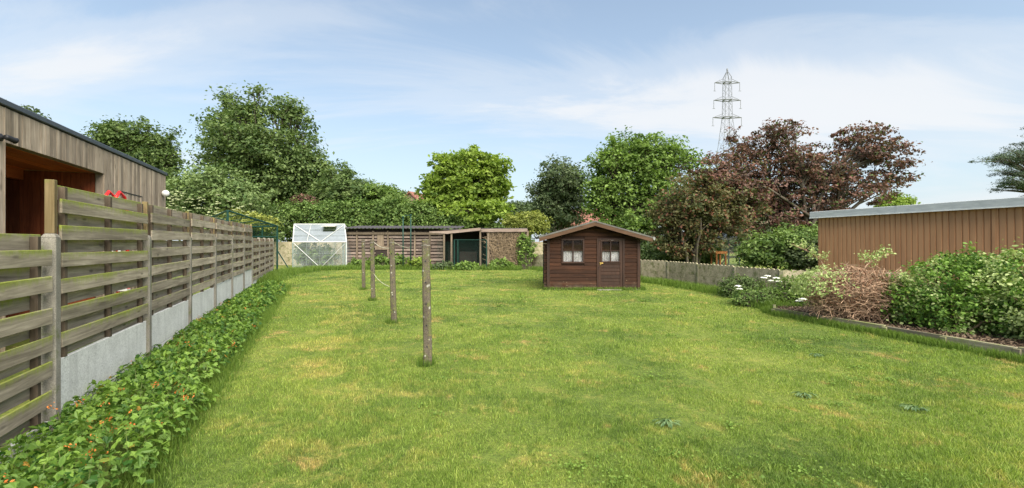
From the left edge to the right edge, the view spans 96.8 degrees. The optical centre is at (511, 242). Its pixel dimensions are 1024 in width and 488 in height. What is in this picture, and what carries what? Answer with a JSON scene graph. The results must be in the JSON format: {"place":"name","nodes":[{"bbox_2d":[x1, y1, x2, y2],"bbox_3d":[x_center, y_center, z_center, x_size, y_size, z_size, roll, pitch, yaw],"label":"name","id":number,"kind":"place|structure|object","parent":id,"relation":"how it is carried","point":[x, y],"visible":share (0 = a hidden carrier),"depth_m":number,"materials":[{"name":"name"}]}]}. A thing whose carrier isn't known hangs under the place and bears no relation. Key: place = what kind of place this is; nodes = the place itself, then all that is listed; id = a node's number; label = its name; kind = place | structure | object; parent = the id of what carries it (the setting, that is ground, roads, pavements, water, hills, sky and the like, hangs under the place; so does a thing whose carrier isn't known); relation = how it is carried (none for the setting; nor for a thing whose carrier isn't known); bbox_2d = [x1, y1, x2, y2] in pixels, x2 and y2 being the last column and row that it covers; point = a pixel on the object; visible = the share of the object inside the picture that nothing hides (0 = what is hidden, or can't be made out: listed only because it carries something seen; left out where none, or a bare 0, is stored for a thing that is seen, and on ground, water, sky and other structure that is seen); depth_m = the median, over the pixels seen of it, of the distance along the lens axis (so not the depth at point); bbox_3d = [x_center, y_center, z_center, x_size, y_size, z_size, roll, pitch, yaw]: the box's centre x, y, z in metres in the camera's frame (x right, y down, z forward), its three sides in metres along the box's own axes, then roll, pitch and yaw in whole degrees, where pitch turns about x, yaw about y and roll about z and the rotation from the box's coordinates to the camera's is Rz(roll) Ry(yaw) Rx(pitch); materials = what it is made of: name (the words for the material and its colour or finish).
{"place":"outdoors","nodes":[
{"label":"outdoors","id":0,"kind":"place"},
{"bbox_2d":[253,264,521,282],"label":"tall grass","id":1,"kind":"structure","parent":0,"point":[278,274],"depth_m":22.88,"materials":[{"name":"green plant"}]},
{"bbox_2d":[359,287,435,367],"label":"tall grass","id":2,"kind":"structure","parent":0,"point":[419,361],"depth_m":5.82,"materials":[{"name":"green plant"}]},
{"bbox_2d":[0,249,1023,487],"bbox_3d":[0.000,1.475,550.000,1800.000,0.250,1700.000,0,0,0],"label":"ground","id":3,"kind":"structure","parent":0,"point":[690,382],"depth_m":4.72,"materials":[{"name":"green plant"}]},
{"bbox_2d":[6,99,51,119],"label":"tree","id":4,"kind":"object","parent":3,"relation":"on","point":[30,109],"visible":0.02,"depth_m":26.24,"materials":[{"name":"green plant"}]},
{"bbox_2d":[0,97,166,352],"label":"garden building","id":5,"kind":"structure","parent":3,"relation":"on","point":[37,154],"depth_m":7.46,"materials":[{"name":"brown wood"}]},
{"bbox_2d":[0,134,18,143],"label":"security camera","id":6,"kind":"object","parent":5,"relation":"attached to","point":[14,140],"visible":1,"depth_m":5.33,"materials":[{"name":"black metal"}]},
{"bbox_2d":[162,190,169,196],"bbox_3d":[-8.210,-1.170,10.777,0.160,0.150,0.160,0,0,0],"label":"wall lamp","id":7,"kind":"object","parent":5,"relation":"attached to","point":[165,193],"visible":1,"depth_m":10.73,"materials":[{"name":"white plastic"}]},
{"bbox_2d":[104,190,130,309],"bbox_3d":[-6.131,0.418,7.017,0.251,2.444,0.529,0,0,-21],"label":"slide ladder","id":8,"kind":"object","parent":3,"relation":"on","point":[118,193],"visible":0.22,"depth_m":7.03,"materials":[{"name":"red plastic"}]},
{"bbox_2d":[79,114,189,185],"bbox_3d":[-27.880,-4.047,34.293,6.913,11.005,6.328,0,0,0],"label":"tree","id":9,"kind":"object","parent":3,"relation":"on","point":[155,149],"visible":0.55,"depth_m":33.11,"materials":[{"name":"green plant"}]},
{"bbox_2d":[0,179,273,463],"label":"fence","id":10,"kind":"object","parent":3,"relation":"on","point":[48,276],"visible":0.92,"depth_m":4.58,"materials":[{"name":"brown wood"}]},
{"bbox_2d":[0,279,286,487],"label":"border plants","id":11,"kind":"object","parent":3,"relation":"on","point":[57,443],"visible":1,"depth_m":3.67,"materials":[{"name":"green plant"}]},
{"bbox_2d":[105,284,294,487],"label":"tall grass","id":12,"kind":"structure","parent":3,"relation":"on","point":[227,369],"depth_m":4.13,"materials":[{"name":"green plant"}]},
{"bbox_2d":[166,160,293,240],"bbox_3d":[-17.728,-1.690,27.126,8.183,6.244,5.880,0,0,0],"label":"elder shrub","id":13,"kind":"object","parent":3,"relation":"on","point":[214,190],"visible":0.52,"depth_m":25.98,"materials":[{"name":"green plant"}]},
{"bbox_2d":[215,207,283,234],"bbox_3d":[-14.998,-0.369,25.711,3.661,3.592,2.790,0,0,0],"label":"golden shrub","id":14,"kind":"object","parent":3,"relation":"on","point":[275,220],"visible":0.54,"depth_m":25.39,"materials":[{"name":"yellow plant"}]},
{"bbox_2d":[211,210,287,269],"bbox_3d":[-12.003,0.050,20.318,2.097,2.772,3.505,0,0,16],"label":"netted cage","id":15,"kind":"object","parent":3,"relation":"on","point":[255,236],"visible":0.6,"depth_m":20.84,"materials":[{"name":"green paint"}]},
{"bbox_2d":[172,80,337,247],"bbox_3d":[-19.773,-6.003,38.960,14.016,14.910,13.027,0,0,0],"label":"tree","id":16,"kind":"object","parent":3,"relation":"on","point":[242,138],"visible":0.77,"depth_m":36.50,"materials":[{"name":"green plant"}]},
{"bbox_2d":[289,193,318,207],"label":"purple shrub","id":17,"kind":"object","parent":3,"relation":"on","point":[300,199],"visible":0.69,"depth_m":31.45,"materials":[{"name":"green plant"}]},
{"bbox_2d":[291,242,340,266],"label":"greenhouse plant","id":18,"kind":"object","parent":3,"relation":"on","point":[326,254],"visible":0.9,"depth_m":25.00,"materials":[{"name":"green plant"}]},
{"bbox_2d":[292,224,355,267],"bbox_3d":[-10.372,0.165,25.093,3.111,2.423,1.673,0,0,0],"label":"greenhouse","id":19,"kind":"object","parent":3,"relation":"on","point":[306,233],"visible":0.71,"depth_m":24.56,"materials":[{"name":"metal"}]},
{"bbox_2d":[306,158,387,249],"bbox_3d":[-13.067,-2.576,35.893,8.279,8.015,5.584,0,0,28],"label":"tree","id":20,"kind":"object","parent":3,"relation":"on","point":[342,185],"visible":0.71,"depth_m":34.39,"materials":[{"name":"green plant"}]},
{"bbox_2d":[346,257,369,265],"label":"vegetable plant","id":21,"kind":"object","parent":3,"relation":"on","point":[354,262],"visible":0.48,"depth_m":24.02,"materials":[{"name":"green plant"}]},
{"bbox_2d":[361,239,365,287],"bbox_3d":[-4.669,0.715,14.285,0.125,1.684,0.111,0,0,0],"label":"washing post","id":22,"kind":"object","parent":3,"relation":"on","point":[363,264],"visible":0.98,"depth_m":14.24,"materials":[{"name":"wood"}]},
{"bbox_2d":[370,239,375,300],"bbox_3d":[-3.627,0.745,11.828,0.137,1.674,0.111,0,0,0],"label":"washing post","id":23,"kind":"object","parent":3,"relation":"on","point":[372,263],"visible":0.91,"depth_m":11.78,"materials":[{"name":"wood"}]},
{"bbox_2d":[367,253,389,268],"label":"vegetable plant","id":24,"kind":"object","parent":3,"relation":"on","point":[379,260],"visible":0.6,"depth_m":23.91,"materials":[{"name":"green plant"}]},
{"bbox_2d":[354,179,417,206],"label":"tree","id":25,"kind":"object","parent":3,"relation":"on","point":[387,190],"visible":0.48,"depth_m":34.24,"materials":[{"name":"green plant"}]},
{"bbox_2d":[249,190,534,249],"bbox_3d":[-8.724,-1.087,31.002,20.842,5.043,3.420,0,0,0],"label":"hedge","id":26,"kind":"object","parent":3,"relation":"on","point":[381,213],"visible":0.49,"depth_m":30.54,"materials":[{"name":"green plant"}]},
{"bbox_2d":[389,239,396,322],"bbox_3d":[-2.273,0.765,8.677,0.156,1.696,0.111,0,0,0],"label":"washing post","id":27,"kind":"object","parent":3,"relation":"on","point":[393,308],"visible":0.98,"depth_m":8.63,"materials":[{"name":"wood"}]},
{"bbox_2d":[384,253,409,265],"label":"vegetable plant","id":28,"kind":"object","parent":3,"relation":"on","point":[398,261],"visible":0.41,"depth_m":23.95,"materials":[{"name":"green plant"}]},
{"bbox_2d":[402,216,403,265],"bbox_3d":[-5.653,0.022,23.600,0.120,2.823,0.120,0,0,0],"label":"garden pole","id":29,"kind":"object","parent":3,"relation":"on","point":[403,240],"visible":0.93,"depth_m":23.58,"materials":[{"name":"green metal"}]},
{"bbox_2d":[345,226,463,264],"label":"slatted shed","id":30,"kind":"structure","parent":3,"relation":"on","point":[380,237],"depth_m":25.01,"materials":[{"name":"brown wood"}]},
{"bbox_2d":[404,214,411,266],"bbox_3d":[-5.396,-0.024,23.600,0.410,2.916,0.120,0,0,0],"label":"garden pole","id":31,"kind":"object","parent":3,"relation":"on","point":[410,215],"visible":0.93,"depth_m":23.57,"materials":[{"name":"green metal"}]},
{"bbox_2d":[274,242,546,264],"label":"garden wall","id":32,"kind":"structure","parent":3,"relation":"on","point":[286,255],"depth_m":27.58,"materials":[{"name":"concrete"}]},
{"bbox_2d":[401,191,423,204],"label":"house","id":33,"kind":"structure","parent":3,"relation":"on","point":[412,195],"depth_m":53.71,"materials":[{"name":"brick"}]},
{"bbox_2d":[406,256,431,268],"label":"vegetable plant","id":34,"kind":"object","parent":3,"relation":"on","point":[416,262],"visible":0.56,"depth_m":23.61,"materials":[{"name":"green plant"}]},
{"bbox_2d":[421,239,431,365],"bbox_3d":[-1.087,0.795,5.793,0.140,1.695,0.111,0,0,0],"label":"washing post","id":35,"kind":"object","parent":3,"relation":"on","point":[426,306],"visible":0.94,"depth_m":5.75,"materials":[{"name":"wood"}]},
{"bbox_2d":[430,260,452,269],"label":"vegetable plant","id":36,"kind":"object","parent":3,"relation":"on","point":[441,265],"visible":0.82,"depth_m":23.32,"materials":[{"name":"green plant"}]},
{"bbox_2d":[437,239,486,266],"bbox_3d":[-2.620,0.604,23.549,2.652,1.553,0.225,0,0,6],"label":"fence","id":37,"kind":"object","parent":3,"relation":"on","point":[457,254],"visible":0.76,"depth_m":23.50,"materials":[{"name":"green metal"}]},
{"bbox_2d":[410,143,516,228],"bbox_3d":[-2.829,-2.814,32.937,7.566,8.504,7.730,0,0,-45],"label":"tree","id":38,"kind":"object","parent":3,"relation":"on","point":[471,188],"visible":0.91,"depth_m":31.92,"materials":[{"name":"green plant"}]},
{"bbox_2d":[453,260,478,270],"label":"vegetable plant","id":39,"kind":"object","parent":3,"relation":"on","point":[465,265],"visible":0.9,"depth_m":22.99,"materials":[{"name":"green plant"}]},
{"bbox_2d":[429,228,528,266],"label":"chicken coop","id":40,"kind":"structure","parent":3,"relation":"on","point":[501,242],"depth_m":23.82,"materials":[{"name":"brown wood"}]},
{"bbox_2d":[483,257,514,269],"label":"vegetable plant","id":41,"kind":"object","parent":3,"relation":"on","point":[500,262],"visible":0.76,"depth_m":23.34,"materials":[{"name":"green plant"}]},
{"bbox_2d":[497,200,530,220],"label":"tree","id":42,"kind":"object","parent":3,"relation":"on","point":[520,205],"visible":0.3,"depth_m":64.46,"materials":[{"name":"green plant"}]},
{"bbox_2d":[500,209,552,238],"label":"golden bush","id":43,"kind":"object","parent":3,"relation":"on","point":[532,222],"visible":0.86,"depth_m":27.19,"materials":[{"name":"yellow plant"}]},
{"bbox_2d":[515,232,539,268],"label":"ivy","id":44,"kind":"object","parent":3,"relation":"on","point":[525,256],"visible":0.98,"depth_m":23.61,"materials":[{"name":"green plant"}]},
{"bbox_2d":[523,198,534,238],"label":"tree","id":45,"kind":"object","parent":3,"relation":"on","point":[527,202],"visible":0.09,"depth_m":69.20,"materials":[{"name":"green plant"}]},
{"bbox_2d":[522,153,591,234],"bbox_3d":[3.456,-2.616,34.155,5.517,8.136,5.386,0,0,31],"label":"tree","id":46,"kind":"object","parent":3,"relation":"on","point":[555,192],"visible":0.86,"depth_m":33.03,"materials":[{"name":"green plant"}]},
{"bbox_2d":[535,221,654,290],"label":"garden shed","id":47,"kind":"structure","parent":3,"relation":"on","point":[595,254],"depth_m":14.25,"materials":[{"name":"brown wood"}]},
{"bbox_2d":[561,239,583,262],"bbox_3d":[1.907,0.256,14.266,0.718,0.774,0.085,0,0,0],"label":"window","id":48,"kind":"structure","parent":47,"relation":"in","point":[567,256],"depth_m":14.27,"materials":[{"name":"white glass"}]},
{"bbox_2d":[597,238,624,288],"bbox_3d":[3.092,0.656,14.233,0.871,1.597,0.091,0,0,0],"label":"door","id":49,"kind":"structure","parent":47,"relation":"in","point":[603,283],"depth_m":14.24,"materials":[{"name":"brown wood"}]},
{"bbox_2d":[601,240,620,262],"bbox_3d":[3.087,0.268,14.257,0.617,0.701,0.085,0,0,0],"label":"window","id":50,"kind":"structure","parent":47,"relation":"in","point":[606,257],"depth_m":14.22,"materials":[{"name":"white glass"}]},
{"bbox_2d":[543,285,646,290],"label":"tall grass","id":51,"kind":"structure","parent":3,"relation":"on","point":[610,288],"depth_m":14.16,"materials":[{"name":"green plant"}]},
{"bbox_2d":[577,125,710,233],"bbox_3d":[8.106,-3.152,29.221,7.340,9.172,7.095,0,0,-36],"label":"tree","id":52,"kind":"object","parent":3,"relation":"on","point":[646,163],"visible":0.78,"depth_m":28.32,"materials":[{"name":"green plant"}]},
{"bbox_2d":[640,239,685,271],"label":"bush","id":53,"kind":"object","parent":3,"relation":"on","point":[651,254],"visible":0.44,"depth_m":19.93,"materials":[{"name":"green plant"}]},
{"bbox_2d":[526,266,800,308],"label":"tall grass","id":54,"kind":"structure","parent":3,"relation":"on","point":[696,287],"depth_m":14.12,"materials":[{"name":"green plant"}]},
{"bbox_2d":[652,417,681,428],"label":"lawn weed","id":55,"kind":"object","parent":3,"relation":"on","point":[665,421],"visible":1,"depth_m":3.92,"materials":[{"name":"green plant"}]},
{"bbox_2d":[387,271,990,487],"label":"clover","id":56,"kind":"object","parent":3,"relation":"on","point":[732,424],"visible":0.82,"depth_m":4.28,"materials":[{"name":"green plant"}]},
{"bbox_2d":[663,244,727,263],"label":"bush","id":57,"kind":"object","parent":3,"relation":"on","point":[705,260],"visible":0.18,"depth_m":19.91,"materials":[{"name":"green plant"}]},
{"bbox_2d":[636,228,778,264],"bbox_3d":[12.334,0.220,26.889,13.326,2.439,2.621,0,0,0],"label":"hedge","id":58,"kind":"object","parent":3,"relation":"on","point":[732,245],"visible":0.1,"depth_m":26.44,"materials":[{"name":"green plant"}]},
{"bbox_2d":[642,165,774,274],"bbox_3d":[8.005,-0.744,18.347,5.544,4.530,3.621,0,0,-14],"label":"bronze tree","id":59,"kind":"object","parent":3,"relation":"on","point":[696,217],"visible":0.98,"depth_m":17.76,"materials":[{"name":"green plant"}]},
{"bbox_2d":[532,254,901,300],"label":"garden wall","id":60,"kind":"structure","parent":3,"relation":"on","point":[700,271],"depth_m":14.80,"materials":[{"name":"concrete"}]},
{"bbox_2d":[710,251,726,265],"bbox_3d":[8.708,0.890,19.200,0.478,1.076,0.600,0,0,0],"label":"potting table","id":61,"kind":"object","parent":3,"relation":"on","point":[720,253],"visible":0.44,"depth_m":18.92,"materials":[{"name":"orange wood"}]},
{"bbox_2d":[704,233,739,264],"bbox_3d":[9.338,0.460,21.497,1.932,1.909,2.073,0,0,0],"label":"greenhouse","id":62,"kind":"object","parent":3,"relation":"on","point":[728,239],"visible":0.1,"depth_m":20.48,"materials":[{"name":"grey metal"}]},
{"bbox_2d":[713,68,741,166],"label":"pylon","id":63,"kind":"object","parent":3,"relation":"on","point":[725,99],"visible":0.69,"depth_m":111.94,"materials":[{"name":"metal"}]},
{"bbox_2d":[717,271,765,297],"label":"bush","id":64,"kind":"object","parent":3,"relation":"on","point":[746,282],"visible":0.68,"depth_m":12.40,"materials":[{"name":"green plant"}]},
{"bbox_2d":[719,216,774,253],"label":"tree","id":65,"kind":"object","parent":3,"relation":"on","point":[767,226],"visible":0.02,"depth_m":40.81,"materials":[{"name":"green plant"}]},
{"bbox_2d":[727,285,789,306],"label":"bush","id":66,"kind":"object","parent":3,"relation":"on","point":[763,294],"visible":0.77,"depth_m":10.80,"materials":[{"name":"green plant"}]},
{"bbox_2d":[735,275,805,306],"bbox_3d":[6.127,1.175,10.975,1.465,0.715,1.876,0,0,0],"label":"flower clump","id":67,"kind":"object","parent":3,"relation":"on","point":[802,302],"visible":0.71,"depth_m":11.39,"materials":[{"name":"white plant"}]},
{"bbox_2d":[732,221,817,270],"bbox_3d":[10.010,0.350,16.789,3.855,2.332,2.345,0,0,0],"label":"bush","id":68,"kind":"object","parent":3,"relation":"on","point":[761,251],"visible":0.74,"depth_m":16.50,"materials":[{"name":"green plant"}]},
{"bbox_2d":[767,269,821,305],"bbox_3d":[6.857,1.081,11.032,1.456,0.888,1.251,0,0,0],"label":"bush","id":69,"kind":"object","parent":3,"relation":"on","point":[787,296],"visible":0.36,"depth_m":10.83,"materials":[{"name":"green plant"}]},
{"bbox_2d":[781,239,817,269],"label":"bush","id":70,"kind":"object","parent":3,"relation":"on","point":[796,260],"visible":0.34,"depth_m":15.95,"materials":[{"name":"green plant"}]},
{"bbox_2d":[670,117,932,270],"bbox_3d":[12.007,-1.855,19.699,10.825,6.844,5.736,0,0,0],"label":"copper tree","id":71,"kind":"object","parent":3,"relation":"on","point":[812,178],"visible":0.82,"depth_m":18.62,"materials":[{"name":"purple plant"}]},
{"bbox_2d":[790,391,818,398],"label":"lawn weed","id":72,"kind":"object","parent":3,"relation":"on","point":[801,393],"visible":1,"depth_m":4.61,"materials":[{"name":"green plant"}]},
{"bbox_2d":[809,353,825,357],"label":"lawn weed","id":73,"kind":"object","parent":3,"relation":"on","point":[817,354],"visible":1,"depth_m":6.20,"materials":[{"name":"green plant"}]},
{"bbox_2d":[758,305,1023,363],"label":"tall grass","id":74,"kind":"structure","parent":3,"relation":"on","point":[929,341],"depth_m":7.22,"materials":[{"name":"green plant"}]},
{"bbox_2d":[873,190,920,207],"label":"tree","id":75,"kind":"object","parent":3,"relation":"on","point":[900,200],"visible":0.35,"depth_m":39.26,"materials":[{"name":"green plant"}]},
{"bbox_2d":[771,304,1023,355],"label":"bed edging","id":76,"kind":"object","parent":3,"relation":"on","point":[976,343],"visible":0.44,"depth_m":7.02,"materials":[{"name":"grey concrete"}]},
{"bbox_2d":[776,306,1023,346],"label":"soil bed","id":77,"kind":"object","parent":3,"relation":"on","point":[933,330],"visible":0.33,"depth_m":7.30,"materials":[{"name":"brown soil"}]},
{"bbox_2d":[788,261,913,322],"bbox_3d":[6.553,0.956,8.750,2.149,1.206,1.694,0,0,0],"label":"dead shrub","id":78,"kind":"object","parent":77,"relation":"on","point":[865,292],"visible":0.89,"depth_m":8.48,"materials":[{"name":"brown plant"}]},
{"bbox_2d":[787,238,830,267],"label":"sprig","id":79,"kind":"object","parent":78,"relation":"attached to","point":[810,253],"visible":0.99,"depth_m":9.89,"materials":[{"name":"green plant"}]},
{"bbox_2d":[854,244,895,267],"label":"sprig","id":80,"kind":"object","parent":78,"relation":"attached to","point":[879,254],"visible":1,"depth_m":8.70,"materials":[{"name":"green plant"}]},
{"bbox_2d":[778,305,1023,346],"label":"bark chips","id":81,"kind":"object","parent":77,"relation":"on","point":[986,338],"visible":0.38,"depth_m":7.22,"materials":[{"name":"brown wood"}]},
{"bbox_2d":[876,237,1023,339],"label":"bush","id":82,"kind":"object","parent":77,"relation":"on","point":[933,301],"visible":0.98,"depth_m":7.37,"materials":[{"name":"green plant"}]},
{"bbox_2d":[899,403,929,411],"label":"lawn weed","id":83,"kind":"object","parent":3,"relation":"on","point":[913,406],"visible":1,"depth_m":4.25,"materials":[{"name":"green plant"}]},
{"bbox_2d":[809,197,1023,298],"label":"metal garage","id":84,"kind":"structure","parent":3,"relation":"on","point":[909,233],"depth_m":11.01,"materials":[{"name":"brown metal"}]},
{"bbox_2d":[968,127,1023,196],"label":"pine tree","id":85,"kind":"object","parent":3,"relation":"on","point":[1018,172],"visible":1,"depth_m":40.23,"materials":[{"name":"green plant"}]},
{"bbox_2d":[0,0,1023,241],"label":"sky","id":86,"kind":"structure","parent":0,"point":[389,85],"materials":[{"name":"blue"}]},
{"bbox_2d":[550,210,615,230],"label":"house","id":87,"kind":"structure","parent":0,"point":[588,216],"depth_m":47.38,"materials":[{"name":"brick"}]}
]}

